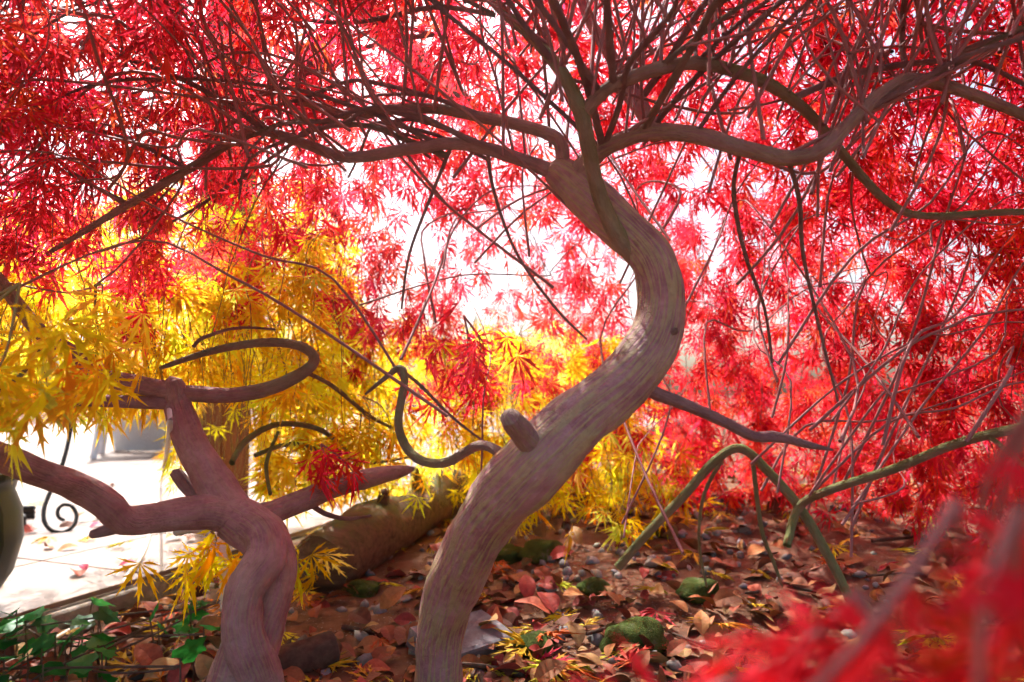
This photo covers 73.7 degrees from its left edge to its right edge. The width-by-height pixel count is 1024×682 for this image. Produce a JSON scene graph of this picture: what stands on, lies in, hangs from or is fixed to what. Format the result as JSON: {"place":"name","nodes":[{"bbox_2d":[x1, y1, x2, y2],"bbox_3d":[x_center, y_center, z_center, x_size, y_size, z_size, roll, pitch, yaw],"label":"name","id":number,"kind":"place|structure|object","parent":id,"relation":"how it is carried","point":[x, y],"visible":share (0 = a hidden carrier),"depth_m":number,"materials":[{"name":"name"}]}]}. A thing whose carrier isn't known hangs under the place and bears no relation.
{"place":"outdoors","nodes":[
{"label":"outdoors","id":0,"kind":"place"},
{"bbox_2d":[0,413,690,662],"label":"patio","id":1,"kind":"structure","parent":0,"point":[41,575],"depth_m":2.07,"materials":[{"name":"concrete"}]},
{"bbox_2d":[0,474,23,587],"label":"glazed pot","id":2,"kind":"object","parent":1,"relation":"on","point":[11,524],"visible":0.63,"depth_m":1.40,"materials":[{"name":"ceramic"}]},
{"bbox_2d":[23,406,78,532],"bbox_3d":[-1.896,0.455,2.281,0.735,0.508,0.582,4,-6,-39],"label":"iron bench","id":3,"kind":"object","parent":1,"relation":"on","point":[29,511],"visible":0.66,"depth_m":2.29,"materials":[{"name":"black metal"}]},
{"bbox_2d":[90,336,174,458],"bbox_3d":[-2.845,0.406,5.202,0.550,0.933,0.552,2,-5,-25],"label":"garden chair","id":4,"kind":"object","parent":1,"relation":"on","point":[100,448],"visible":0.06,"depth_m":4.88,"materials":[{"name":"white plastic"}]},
{"bbox_2d":[111,410,165,451],"bbox_3d":[-2.864,0.722,5.600,0.846,0.350,0.506,0,-5,0],"label":"cushion","id":5,"kind":"object","parent":4,"relation":"on","point":[136,441],"visible":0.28,"depth_m":5.38,"materials":[{"name":"grey fabric"}]},
{"bbox_2d":[195,0,489,494],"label":"pergola post","id":6,"kind":"object","parent":1,"relation":"on","point":[226,445],"depth_m":2.56,"materials":[{"name":"brown wood"}]},
{"bbox_2d":[0,396,1023,681],"bbox_3d":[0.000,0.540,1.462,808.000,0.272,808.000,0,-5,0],"label":"ground","id":7,"kind":"structure","parent":0,"point":[418,560],"depth_m":1.50,"materials":[{"name":"soil"}]},
{"bbox_2d":[0,586,220,681],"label":"ivy","id":8,"kind":"object","parent":7,"relation":"on","point":[100,644],"visible":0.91,"depth_m":1.14,"materials":[{"name":"green plant"}]},
{"bbox_2d":[1,408,228,664],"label":"hose","id":9,"kind":"object","parent":7,"relation":"on","point":[222,549],"visible":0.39,"depth_m":1.31,"materials":[{"name":"white plastic"}]},
{"bbox_2d":[0,159,732,681],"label":"yellow maple tree","id":10,"kind":"object","parent":7,"relation":"on","point":[100,377],"visible":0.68,"depth_m":1.34,"materials":[{"name":"yellow plant"}]},
{"bbox_2d":[295,463,471,591],"bbox_3d":[-0.304,0.492,1.961,0.165,0.248,0.955,-1,-5,17],"label":"fallen log","id":11,"kind":"object","parent":7,"relation":"on","point":[385,531],"visible":0.73,"depth_m":1.68,"materials":[{"name":"brown wood"}]},
{"bbox_2d":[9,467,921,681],"bbox_3d":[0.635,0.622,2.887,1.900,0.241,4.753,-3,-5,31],"label":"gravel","id":12,"kind":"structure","parent":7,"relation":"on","point":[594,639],"depth_m":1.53,"materials":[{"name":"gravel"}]},
{"bbox_2d":[406,610,512,657],"bbox_3d":[-0.086,0.530,1.210,0.171,0.054,0.127,3,-6,-36],"label":"rock","id":13,"kind":"object","parent":12,"relation":"on","point":[476,640],"depth_m":1.20,"materials":[{"name":"stone"}]},
{"bbox_2d":[0,462,1021,681],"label":"fallen leaves","id":14,"kind":"object","parent":7,"relation":"on","point":[144,652],"visible":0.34,"depth_m":1.31,"materials":[{"name":"brown plant"}]},
{"bbox_2d":[0,0,1023,681],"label":"red maple tree","id":15,"kind":"object","parent":7,"relation":"on","point":[532,464],"visible":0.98,"depth_m":1.10,"materials":[{"name":"red plant"}]},
{"bbox_2d":[107,471,950,681],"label":"rocks","id":16,"kind":"object","parent":7,"relation":"on","point":[322,651],"visible":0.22,"depth_m":1.12,"materials":[{"name":"stone"}]},
{"bbox_2d":[344,523,718,659],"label":"mossy stones","id":17,"kind":"object","parent":7,"relation":"on","point":[632,629],"visible":0.61,"depth_m":1.37,"materials":[{"name":"green stone"}]},
{"bbox_2d":[0,0,1023,395],"label":"sky","id":18,"kind":"structure","parent":0,"point":[500,281],"materials":[{"name":"white"}]}
]}

